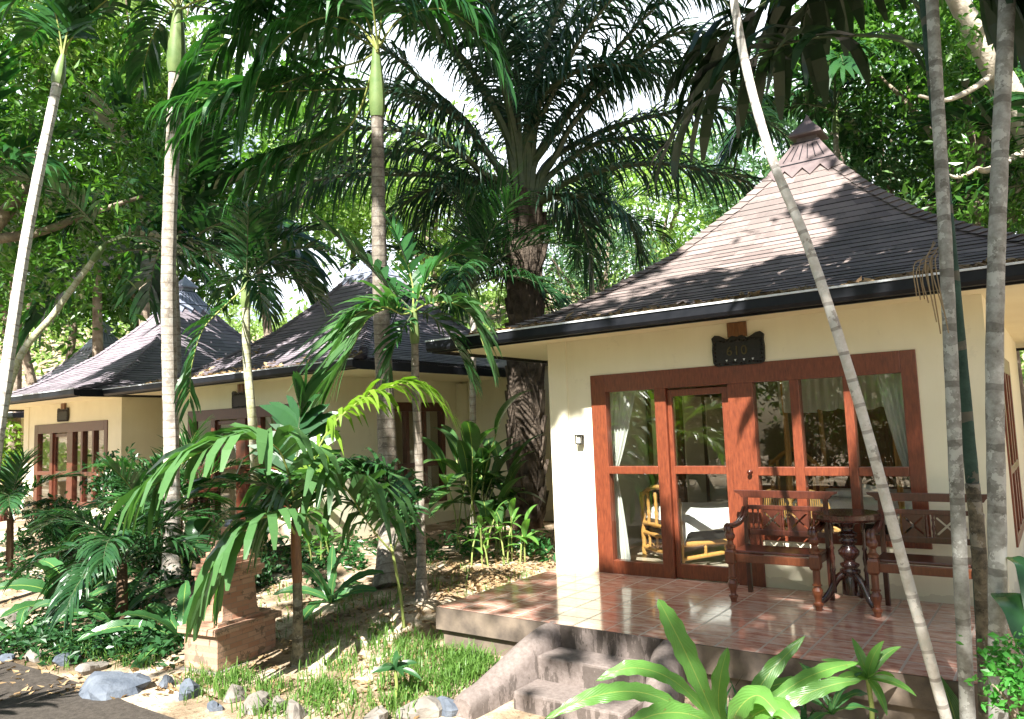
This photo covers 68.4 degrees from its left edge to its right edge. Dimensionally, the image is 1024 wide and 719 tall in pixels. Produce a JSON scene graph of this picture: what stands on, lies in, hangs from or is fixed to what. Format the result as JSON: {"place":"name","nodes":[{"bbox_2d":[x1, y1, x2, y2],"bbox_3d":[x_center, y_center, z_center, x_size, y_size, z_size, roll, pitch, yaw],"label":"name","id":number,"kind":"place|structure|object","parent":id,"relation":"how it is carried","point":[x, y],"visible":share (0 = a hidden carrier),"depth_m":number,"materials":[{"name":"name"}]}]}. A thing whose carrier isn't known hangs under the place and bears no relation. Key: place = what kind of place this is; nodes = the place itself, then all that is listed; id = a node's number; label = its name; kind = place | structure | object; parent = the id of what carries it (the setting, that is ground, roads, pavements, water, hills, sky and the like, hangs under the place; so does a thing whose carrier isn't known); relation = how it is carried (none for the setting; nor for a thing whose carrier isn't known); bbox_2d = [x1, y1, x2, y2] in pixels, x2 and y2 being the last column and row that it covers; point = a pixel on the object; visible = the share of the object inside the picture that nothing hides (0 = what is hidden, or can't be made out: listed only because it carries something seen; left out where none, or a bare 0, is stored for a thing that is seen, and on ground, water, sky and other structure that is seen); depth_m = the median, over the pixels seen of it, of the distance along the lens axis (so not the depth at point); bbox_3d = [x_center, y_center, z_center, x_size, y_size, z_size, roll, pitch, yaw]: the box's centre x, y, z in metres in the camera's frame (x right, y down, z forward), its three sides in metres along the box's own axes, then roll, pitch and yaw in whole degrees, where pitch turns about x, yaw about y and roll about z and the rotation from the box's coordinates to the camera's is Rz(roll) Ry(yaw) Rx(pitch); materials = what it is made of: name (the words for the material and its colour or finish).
{"place":"outdoors","nodes":[
{"label":"outdoors","id":0,"kind":"place"},
{"bbox_2d":[0,661,174,718],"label":"path","id":1,"kind":"structure","parent":0,"point":[42,704],"depth_m":6.33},
{"bbox_2d":[1,0,1015,329],"label":"sky","id":2,"kind":"structure","parent":0,"point":[424,68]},
{"bbox_2d":[0,289,1023,718],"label":"ground","id":3,"kind":"structure","parent":0,"point":[166,703],"depth_m":8.04,"materials":[{"name":"soil"}]},
{"bbox_2d":[0,418,23,484],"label":"shrub","id":4,"kind":"object","parent":3,"relation":"on","point":[13,434],"visible":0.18,"depth_m":21.99,"materials":[{"name":"green plant"}]},
{"bbox_2d":[0,445,85,575],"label":"palm","id":5,"kind":"object","parent":3,"relation":"on","point":[13,493],"visible":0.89,"depth_m":12.05,"materials":[{"name":"plant"}]},
{"bbox_2d":[0,599,88,644],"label":"nest fern","id":6,"kind":"object","parent":3,"relation":"on","point":[20,617],"visible":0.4,"depth_m":8.49,"materials":[{"name":"green plant"}]},
{"bbox_2d":[5,490,90,559],"bbox_3d":[-7.675,2.827,12.700,1.462,1.284,1.303,-6,-7,36],"label":"shrub","id":7,"kind":"object","parent":3,"relation":"on","point":[46,536],"visible":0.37,"depth_m":12.57,"materials":[{"name":"green plant"}]},
{"bbox_2d":[0,36,121,275],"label":"broadleaf tree","id":8,"kind":"object","parent":3,"relation":"on","point":[10,149],"visible":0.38,"depth_m":13.55,"materials":[{"name":"green plant"}]},
{"bbox_2d":[7,322,118,478],"bbox_3d":[-15.175,2.189,27.833,8.510,7.344,9.083,-6,-7,36],"label":"bungalow","id":9,"kind":"object","parent":3,"relation":"on","point":[83,353],"visible":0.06,"depth_m":27.51,"materials":[{"name":"paint"}]},
{"bbox_2d":[0,532,143,617],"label":"nest fern","id":10,"kind":"object","parent":3,"relation":"on","point":[31,585],"visible":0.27,"depth_m":9.50,"materials":[{"name":"green plant"}]},
{"bbox_2d":[0,145,152,386],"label":"broadleaf tree","id":11,"kind":"object","parent":3,"relation":"on","point":[28,361],"visible":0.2,"depth_m":23.83,"materials":[{"name":"green plant"}]},
{"bbox_2d":[0,0,159,465],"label":"slender palm","id":12,"kind":"object","parent":3,"relation":"on","point":[66,20],"visible":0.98,"depth_m":11.19,"materials":[{"name":"grey plant"}]},
{"bbox_2d":[0,0,166,480],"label":"broadleaf tree","id":13,"kind":"object","parent":3,"relation":"on","point":[46,56],"visible":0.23,"depth_m":21.61,"materials":[{"name":"green plant"}]},
{"bbox_2d":[75,661,108,675],"bbox_3d":[-4.053,2.985,7.255,0.214,0.127,0.307,-5,-6,30],"label":"border stone","id":14,"kind":"object","parent":3,"relation":"on","point":[86,668],"visible":0.74,"depth_m":7.19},
{"bbox_2d":[0,40,203,331],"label":"dark bough tree","id":15,"kind":"object","parent":3,"relation":"on","point":[13,203],"visible":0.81,"depth_m":13.29,"materials":[{"name":"green plant"}]},
{"bbox_2d":[2,495,220,638],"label":"palm","id":16,"kind":"object","parent":3,"relation":"on","point":[92,563],"visible":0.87,"depth_m":8.54,"materials":[{"name":"plant"}]},
{"bbox_2d":[0,158,226,470],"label":"slender palm","id":17,"kind":"object","parent":3,"relation":"on","point":[141,230],"visible":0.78,"depth_m":12.38,"materials":[{"name":"grey plant"}]},
{"bbox_2d":[79,442,148,534],"bbox_3d":[-7.048,2.438,13.474,1.189,1.892,1.093,-6,-7,36],"label":"shrub","id":18,"kind":"object","parent":3,"relation":"on","point":[96,484],"visible":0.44,"depth_m":13.37,"materials":[{"name":"green plant"}]},
{"bbox_2d":[79,671,151,700],"bbox_3d":[-3.525,2.899,6.658,0.538,0.242,0.698,2,-7,-41],"label":"border stone","id":19,"kind":"object","parent":3,"relation":"on","point":[102,685],"visible":0.75,"depth_m":6.51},
{"bbox_2d":[0,156,232,360],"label":"broadleaf tree","id":20,"kind":"object","parent":3,"relation":"on","point":[73,341],"depth_m":30.60,"materials":[{"name":"green plant"}]},
{"bbox_2d":[62,566,185,636],"bbox_3d":[-4.625,3.034,8.882,1.726,0.915,1.572,-6,-7,36],"label":"nest fern","id":21,"kind":"object","parent":3,"relation":"on","point":[95,604],"visible":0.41,"depth_m":8.93,"materials":[{"name":"green plant"}]},
{"bbox_2d":[0,2,257,356],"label":"broadleaf tree","id":22,"kind":"object","parent":3,"relation":"on","point":[97,335],"visible":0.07,"depth_m":22.59,"materials":[{"name":"green plant"}]},
{"bbox_2d":[9,275,252,523],"bbox_3d":[-8.917,1.161,20.417,6.875,7.025,8.688,-6,-7,36],"label":"bungalow","id":23,"kind":"object","parent":3,"relation":"on","point":[99,422],"visible":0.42,"depth_m":18.13,"materials":[{"name":"paint"}]},
{"bbox_2d":[77,580,192,668],"bbox_3d":[-3.484,2.762,8.017,1.691,0.852,1.657,-6,-7,36],"label":"nest fern","id":24,"kind":"object","parent":3,"relation":"on","point":[171,623],"visible":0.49,"depth_m":7.88,"materials":[{"name":"green plant"}]},
{"bbox_2d":[0,0,283,325],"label":"broadleaf tree","id":25,"kind":"object","parent":3,"relation":"on","point":[113,40],"visible":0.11,"depth_m":22.35,"materials":[{"name":"green plant"}]},
{"bbox_2d":[3,143,281,345],"bbox_3d":[-14.246,-3.645,30.243,11.590,12.508,11.384,-6,-7,36],"label":"broadleaf tree","id":26,"kind":"object","parent":3,"relation":"on","point":[200,292],"visible":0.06,"depth_m":29.80,"materials":[{"name":"green plant"}]},
{"bbox_2d":[125,519,162,578],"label":"shrub","id":27,"kind":"object","parent":3,"relation":"on","point":[146,560],"visible":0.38,"depth_m":10.84,"materials":[{"name":"green plant"}]},
{"bbox_2d":[54,444,234,581],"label":"palm","id":28,"kind":"object","parent":3,"relation":"on","point":[135,479],"visible":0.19,"depth_m":11.92,"materials":[{"name":"plant"}]},
{"bbox_2d":[0,0,300,580],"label":"slender palm","id":29,"kind":"object","parent":3,"relation":"on","point":[172,43],"visible":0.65,"depth_m":11.30,"materials":[{"name":"grey plant"}]},
{"bbox_2d":[53,413,249,544],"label":"palm","id":30,"kind":"object","parent":3,"relation":"on","point":[186,440],"visible":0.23,"depth_m":13.00,"materials":[{"name":"plant"}]},
{"bbox_2d":[0,528,337,672],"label":"ground cover","id":31,"kind":"object","parent":3,"relation":"on","point":[25,640],"visible":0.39,"depth_m":8.12,"materials":[{"name":"green plant"}]},
{"bbox_2d":[15,61,349,374],"bbox_3d":[-7.356,-1.202,16.609,7.373,9.602,7.043,-1,-5,-13],"label":"slender palm","id":32,"kind":"object","parent":3,"relation":"on","point":[210,172],"visible":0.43,"depth_m":16.31,"materials":[{"name":"green plant"}]},
{"bbox_2d":[158,518,220,577],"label":"ginger plant","id":33,"kind":"object","parent":3,"relation":"on","point":[195,526],"visible":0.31,"depth_m":10.73,"materials":[{"name":"green plant"}]},
{"bbox_2d":[178,678,200,700],"bbox_3d":[-2.751,2.821,6.388,0.193,0.218,0.226,-6,-6,33],"label":"border stone","id":34,"kind":"object","parent":3,"relation":"on","point":[190,683],"visible":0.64,"depth_m":6.34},
{"bbox_2d":[67,526,319,569],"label":"terrace","id":35,"kind":"structure","parent":3,"relation":"on","point":[287,544],"depth_m":11.80,"materials":[{"name":"tile"}]},
{"bbox_2d":[177,520,281,675],"bbox_3d":[-2.775,2.330,7.440,0.530,1.479,0.830,-5,-6,27],"label":"brick shrine","id":36,"kind":"object","parent":3,"relation":"on","point":[243,629],"visible":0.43,"depth_m":7.25,"materials":[{"name":"brick"}]},
{"bbox_2d":[87,2,397,336],"bbox_3d":[-8.844,-5.000,26.811,11.196,15.654,11.309,-2,-5,4],"label":"broadleaf tree","id":37,"kind":"object","parent":3,"relation":"on","point":[263,146],"visible":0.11,"depth_m":26.43,"materials":[{"name":"green plant"}]},
{"bbox_2d":[241,690,269,714],"bbox_3d":[-2.055,2.780,6.024,0.237,0.216,0.257,0,-6,-24],"label":"border stone","id":38,"kind":"object","parent":3,"relation":"on","point":[263,696],"visible":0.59,"depth_m":5.98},
{"bbox_2d":[173,191,358,533],"bbox_3d":[-3.547,0.335,10.426,3.644,5.268,2.162,-12,-11,61],"label":"slender palm","id":39,"kind":"object","parent":3,"relation":"on","point":[244,254],"visible":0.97,"depth_m":10.00,"materials":[{"name":"green plant"}]},
{"bbox_2d":[251,543,288,585],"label":"shrub","id":40,"kind":"object","parent":3,"relation":"on","point":[267,564],"visible":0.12,"depth_m":9.73,"materials":[{"name":"green plant"}]},
{"bbox_2d":[0,533,555,718],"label":"leaf litter","id":41,"kind":"object","parent":3,"relation":"on","point":[486,580],"visible":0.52,"depth_m":8.39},
{"bbox_2d":[24,556,536,718],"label":"grass","id":42,"kind":"structure","parent":3,"relation":"on","point":[473,666],"depth_m":6.54,"materials":[{"name":"plant"}]},
{"bbox_2d":[103,363,463,666],"bbox_3d":[-1.991,1.412,6.841,2.129,2.973,2.848,-6,-7,36],"label":"young palm","id":43,"kind":"object","parent":3,"relation":"on","point":[285,444],"visible":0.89,"depth_m":6.59,"materials":[{"name":"plant"}]},
{"bbox_2d":[103,244,505,541],"bbox_3d":[-3.000,0.569,16.311,7.400,6.386,7.898,-6,-7,36],"label":"bungalow","id":44,"kind":"object","parent":3,"relation":"on","point":[443,375],"visible":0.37,"depth_m":14.15,"materials":[{"name":"paint"}]},
{"bbox_2d":[118,348,362,386],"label":"roof litter","id":45,"kind":"object","parent":44,"relation":"on","point":[264,363],"visible":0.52,"depth_m":13.58,"materials":[{"name":"brown plant"}]},
{"bbox_2d":[394,402,446,503],"bbox_3d":[-1.852,1.774,14.240,0.110,1.920,1.700,-6,-7,36],"label":"side window","id":46,"kind":"structure","parent":44,"relation":"in","point":[405,407],"depth_m":14.41,"materials":[{"name":"brown wood"}]},
{"bbox_2d":[301,510,354,562],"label":"ginger plant","id":47,"kind":"object","parent":3,"relation":"on","point":[325,533],"visible":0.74,"depth_m":10.37,"materials":[{"name":"green plant"}]},
{"bbox_2d":[273,545,383,621],"bbox_3d":[-2.219,2.643,8.795,1.136,0.897,1.298,-6,-7,36],"label":"nest fern","id":48,"kind":"object","parent":3,"relation":"on","point":[324,590],"visible":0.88,"depth_m":8.75,"materials":[{"name":"green plant"}]},
{"bbox_2d":[143,0,519,588],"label":"slender palm","id":49,"kind":"object","parent":3,"relation":"on","point":[306,16],"visible":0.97,"depth_m":10.12,"materials":[{"name":"green plant"}]},
{"bbox_2d":[238,447,440,627],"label":"palm sapling","id":50,"kind":"object","parent":3,"relation":"on","point":[363,486],"visible":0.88,"depth_m":7.30,"materials":[{"name":"green plant"}]},
{"bbox_2d":[249,72,451,271],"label":"broadleaf tree","id":51,"kind":"object","parent":3,"relation":"on","point":[364,214],"visible":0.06,"depth_m":34.51,"materials":[{"name":"green plant"}]},
{"bbox_2d":[288,208,502,600],"bbox_3d":[-1.232,0.432,8.385,2.408,4.612,1.654,0,-6,-19],"label":"slender palm","id":52,"kind":"object","parent":3,"relation":"on","point":[347,325],"visible":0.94,"depth_m":8.54,"materials":[{"name":"green plant"}]},
{"bbox_2d":[370,650,421,696],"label":"seedling","id":53,"kind":"object","parent":3,"relation":"on","point":[399,667],"visible":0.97,"depth_m":6.05,"materials":[{"name":"green plant"}]},
{"bbox_2d":[278,515,555,574],"bbox_3d":[-1.617,2.639,10.989,4.702,0.569,2.641,-3,-5,8],"label":"ground cover","id":54,"kind":"object","parent":3,"relation":"on","point":[432,553],"visible":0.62,"depth_m":10.52,"materials":[{"name":"green plant"}]},
{"bbox_2d":[395,695,441,718],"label":"border stone","id":55,"kind":"object","parent":3,"relation":"on","point":[428,707],"visible":0.91,"depth_m":5.66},
{"bbox_2d":[295,77,558,307],"bbox_3d":[-4.196,-5.783,34.065,12.089,12.004,11.716,-6,-7,36],"label":"broadleaf tree","id":56,"kind":"object","parent":3,"relation":"on","point":[436,233],"visible":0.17,"depth_m":32.76,"materials":[{"name":"green plant"}]},
{"bbox_2d":[332,156,600,531],"bbox_3d":[-0.430,-0.110,12.119,3.720,6.142,4.053,-6,-7,36],"label":"slender palm","id":57,"kind":"object","parent":3,"relation":"on","point":[478,212],"visible":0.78,"depth_m":11.99,"materials":[{"name":"green plant"}]},
{"bbox_2d":[413,390,529,550],"bbox_3d":[-0.597,1.660,11.008,2.005,2.334,1.672,-6,-7,36],"label":"ginger plant","id":58,"kind":"object","parent":3,"relation":"on","point":[468,464],"visible":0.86,"depth_m":10.92,"materials":[{"name":"green plant"}]},
{"bbox_2d":[451,499,509,566],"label":"ginger plant","id":59,"kind":"object","parent":3,"relation":"on","point":[480,522],"visible":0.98,"depth_m":9.75,"materials":[{"name":"green plant"}]},
{"bbox_2d":[457,433,544,550],"bbox_3d":[-0.258,1.990,11.253,1.597,1.715,1.482,-6,-7,36],"label":"ginger plant","id":60,"kind":"object","parent":3,"relation":"on","point":[504,485],"visible":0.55,"depth_m":11.10,"materials":[{"name":"green plant"}]},
{"bbox_2d":[456,360,553,520],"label":"garden wall","id":61,"kind":"structure","parent":3,"relation":"on","point":[490,402],"depth_m":14.97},
{"bbox_2d":[219,0,793,529],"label":"oil palm","id":62,"kind":"object","parent":3,"relation":"on","point":[541,84],"visible":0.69,"depth_m":13.34,"materials":[{"name":"green plant"}]},
{"bbox_2d":[0,245,1023,381],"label":"hillside foliage","id":63,"kind":"object","parent":3,"relation":"on","point":[484,296],"visible":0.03,"depth_m":38.99,"materials":[{"name":"green plant"}]},
{"bbox_2d":[483,498,542,564],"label":"ginger plant","id":64,"kind":"object","parent":3,"relation":"on","point":[524,526],"visible":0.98,"depth_m":9.94,"materials":[{"name":"green plant"}]},
{"bbox_2d":[453,621,686,718],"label":"garden steps","id":65,"kind":"structure","parent":3,"relation":"on","point":[545,669],"depth_m":5.82,"materials":[{"name":"stone"}]},
{"bbox_2d":[501,172,675,313],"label":"broadleaf tree","id":66,"kind":"object","parent":3,"relation":"on","point":[571,283],"visible":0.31,"depth_m":20.49,"materials":[{"name":"green plant"}]},
{"bbox_2d":[544,129,691,295],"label":"slender palm","id":67,"kind":"object","parent":3,"relation":"on","point":[651,220],"visible":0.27,"depth_m":16.97,"materials":[{"name":"green plant"}]},
{"bbox_2d":[543,90,768,286],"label":"broadleaf tree","id":68,"kind":"object","parent":3,"relation":"on","point":[674,224],"visible":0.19,"depth_m":28.23,"materials":[{"name":"green plant"}]},
{"bbox_2d":[545,599,861,718],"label":"nest fern","id":69,"kind":"object","parent":3,"relation":"on","point":[767,693],"visible":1,"depth_m":3.97,"materials":[{"name":"green plant"}]},
{"bbox_2d":[425,115,1023,605],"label":"bungalow","id":70,"kind":"object","parent":3,"relation":"on","point":[857,225],"visible":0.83,"depth_m":8.05,"materials":[{"name":"paint"}]},
{"bbox_2d":[610,391,635,559],"bbox_3d":[1.287,1.349,8.658,0.440,2.022,0.044,-6,-7,36],"label":"curtain","id":71,"kind":"object","parent":70,"relation":"hanging from","point":[621,405],"visible":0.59,"depth_m":8.69,"materials":[{"name":"white fabric"}]},
{"bbox_2d":[646,389,727,541],"bbox_3d":[2.637,1.517,11.125,0.520,2.100,1.712,-6,-7,36],"label":"wardrobe","id":72,"kind":"object","parent":70,"relation":"on","point":[699,430],"visible":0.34,"depth_m":10.69,"materials":[{"name":"brown wood"}]},
{"bbox_2d":[667,386,752,582],"bbox_3d":[2.087,1.285,7.811,0.914,1.990,0.137,-7,-7,43],"label":"sliding door","id":73,"kind":"structure","parent":70,"relation":"in","point":[684,570],"depth_m":7.86,"materials":[{"name":"brown wood"}]},
{"bbox_2d":[639,447,824,562],"bbox_3d":[2.670,1.751,9.223,1.931,1.279,1.136,-1,-5,-13],"label":"bed","id":74,"kind":"object","parent":70,"relation":"on","point":[702,520],"visible":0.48,"depth_m":8.92,"materials":[{"name":"wood"}]},
{"bbox_2d":[711,321,765,366],"bbox_3d":[2.299,-0.162,7.677,0.540,0.440,0.050,-6,-7,36],"label":"house sign","id":75,"kind":"object","parent":70,"relation":"attached to","point":[737,347],"visible":1,"depth_m":7.66,"materials":[{"name":"brown wood"}]},
{"bbox_2d":[459,257,1023,335],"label":"gutter","id":76,"kind":"object","parent":70,"relation":"attached to","point":[858,280],"visible":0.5,"depth_m":7.43,"materials":[{"name":"black metal"}]},
{"bbox_2d":[777,375,913,534],"bbox_3d":[4.144,1.248,9.105,1.282,2.151,1.698,-6,-7,36],"label":"canopy bed","id":77,"kind":"object","parent":70,"relation":"on","point":[820,395],"visible":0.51,"depth_m":8.57,"materials":[{"name":"fabric"}]},
{"bbox_2d":[803,406,896,490],"bbox_3d":[4.723,1.454,10.474,1.100,1.950,0.515,-6,-7,36],"label":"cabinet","id":78,"kind":"object","parent":70,"relation":"on","point":[834,422],"visible":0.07,"depth_m":10.33,"materials":[{"name":"brown wood"}]},
{"bbox_2d":[875,373,910,486],"bbox_3d":[3.616,0.832,6.995,0.350,1.472,0.044,-6,-7,36],"label":"curtain","id":79,"kind":"object","parent":70,"relation":"hanging from","point":[890,389],"visible":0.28,"depth_m":7.04,"materials":[{"name":"white fabric"}]},
{"bbox_2d":[1004,358,1023,547],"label":"side window","id":80,"kind":"structure","parent":70,"relation":"in","point":[1010,428],"depth_m":8.02,"materials":[{"name":"brown wood"}]},
{"bbox_2d":[436,568,1023,718],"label":"terrace","id":81,"kind":"structure","parent":3,"relation":"on","point":[756,630],"depth_m":6.28,"materials":[{"name":"tile"}]},
{"bbox_2d":[723,490,837,611],"bbox_3d":[2.421,1.703,6.840,0.957,0.965,0.581,-6,-7,36],"label":"garden bench","id":82,"kind":"object","parent":81,"relation":"on","point":[816,558],"visible":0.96,"depth_m":6.87,"materials":[{"name":"brown wood"}]},
{"bbox_2d":[812,508,881,608],"bbox_3d":[2.954,1.734,6.588,0.560,0.792,0.582,-6,-7,36],"label":"pedestal table","id":83,"kind":"object","parent":81,"relation":"on","point":[854,583],"visible":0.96,"depth_m":6.52,"materials":[{"name":"brown wood"}]},
{"bbox_2d":[865,492,986,617],"bbox_3d":[3.391,1.602,6.140,0.957,0.965,0.581,-6,-7,36],"label":"garden bench","id":84,"kind":"object","parent":81,"relation":"on","point":[877,564],"visible":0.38,"depth_m":6.30,"materials":[{"name":"brown wood"}]},
{"bbox_2d":[634,48,914,248],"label":"broadleaf tree","id":85,"kind":"object","parent":3,"relation":"on","point":[745,156],"visible":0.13,"depth_m":24.26,"materials":[{"name":"green plant"}]},
{"bbox_2d":[645,0,987,718],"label":"slender palm","id":86,"kind":"object","parent":3,"relation":"on","point":[778,60],"visible":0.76,"depth_m":6.38,"materials":[{"name":"green plant"}]},
{"bbox_2d":[713,0,956,177],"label":"broadleaf tree","id":87,"kind":"object","parent":3,"relation":"on","point":[798,98],"visible":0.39,"depth_m":15.48,"materials":[{"name":"green plant"}]},
{"bbox_2d":[799,662,877,718],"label":"nest fern","id":88,"kind":"object","parent":3,"relation":"on","point":[839,699],"visible":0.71,"depth_m":4.50,"materials":[{"name":"green plant"}]},
{"bbox_2d":[729,0,951,718],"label":"slender palm","id":89,"kind":"object","parent":3,"relation":"on","point":[926,647],"visible":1,"depth_m":4.50,"materials":[{"name":"grey plant"}]},
{"bbox_2d":[663,0,1023,718],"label":"slender palm","id":90,"kind":"object","parent":3,"relation":"on","point":[709,44],"visible":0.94,"depth_m":4.47,"materials":[{"name":"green plant"}]},
{"bbox_2d":[740,5,975,201],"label":"broadleaf tree","id":91,"kind":"object","parent":3,"relation":"on","point":[824,126],"visible":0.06,"depth_m":18.39,"materials":[{"name":"green plant"}]},
{"bbox_2d":[822,638,915,718],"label":"dracaena","id":92,"kind":"object","parent":3,"relation":"on","point":[872,662],"visible":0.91,"depth_m":4.46,"materials":[{"name":"green plant"}]},
{"bbox_2d":[764,0,1023,225],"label":"broadleaf tree","id":93,"kind":"object","parent":3,"relation":"on","point":[902,28],"visible":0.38,"depth_m":13.27,"materials":[{"name":"green plant"}]},
{"bbox_2d":[816,0,1023,424],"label":"broadleaf tree","id":94,"kind":"object","parent":3,"relation":"on","point":[873,132],"visible":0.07,"depth_m":15.08,"materials":[{"name":"green plant"}]},
{"bbox_2d":[832,95,1023,228],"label":"broadleaf tree","id":95,"kind":"object","parent":3,"relation":"on","point":[888,183],"visible":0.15,"depth_m":15.46,"materials":[{"name":"green plant"}]},
{"bbox_2d":[923,661,959,718],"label":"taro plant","id":96,"kind":"object","parent":3,"relation":"on","point":[953,700],"visible":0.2,"depth_m":4.58,"materials":[{"name":"green plant"}]},
{"bbox_2d":[878,64,1023,233],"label":"broadleaf tree","id":97,"kind":"object","parent":3,"relation":"on","point":[923,174],"visible":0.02,"depth_m":13.85,"materials":[{"name":"green plant"}]},
{"bbox_2d":[893,55,1023,216],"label":"slender palm","id":98,"kind":"object","parent":3,"relation":"on","point":[983,103],"visible":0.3,"depth_m":10.89,"materials":[{"name":"green plant"}]},
{"bbox_2d":[896,0,1023,233],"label":"pale bough tree","id":99,"kind":"object","parent":3,"relation":"on","point":[967,18],"visible":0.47,"depth_m":10.43,"materials":[{"name":"green plant"}]},
{"bbox_2d":[956,626,1023,718],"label":"shrub","id":100,"kind":"object","parent":3,"relation":"on","point":[1013,680],"visible":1,"depth_m":3.36,"materials":[{"name":"green plant"}]},
{"bbox_2d":[985,0,1015,718],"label":"slender palm","id":101,"kind":"object","parent":3,"relation":"on","point":[995,415],"visible":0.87,"depth_m":4.13,"materials":[{"name":"grey plant"}]},
{"bbox_2d":[991,556,1023,653],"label":"banana plant","id":102,"kind":"object","parent":3,"relation":"on","point":[1011,605],"visible":0.96,"depth_m":3.87,"materials":[{"name":"green plant"}]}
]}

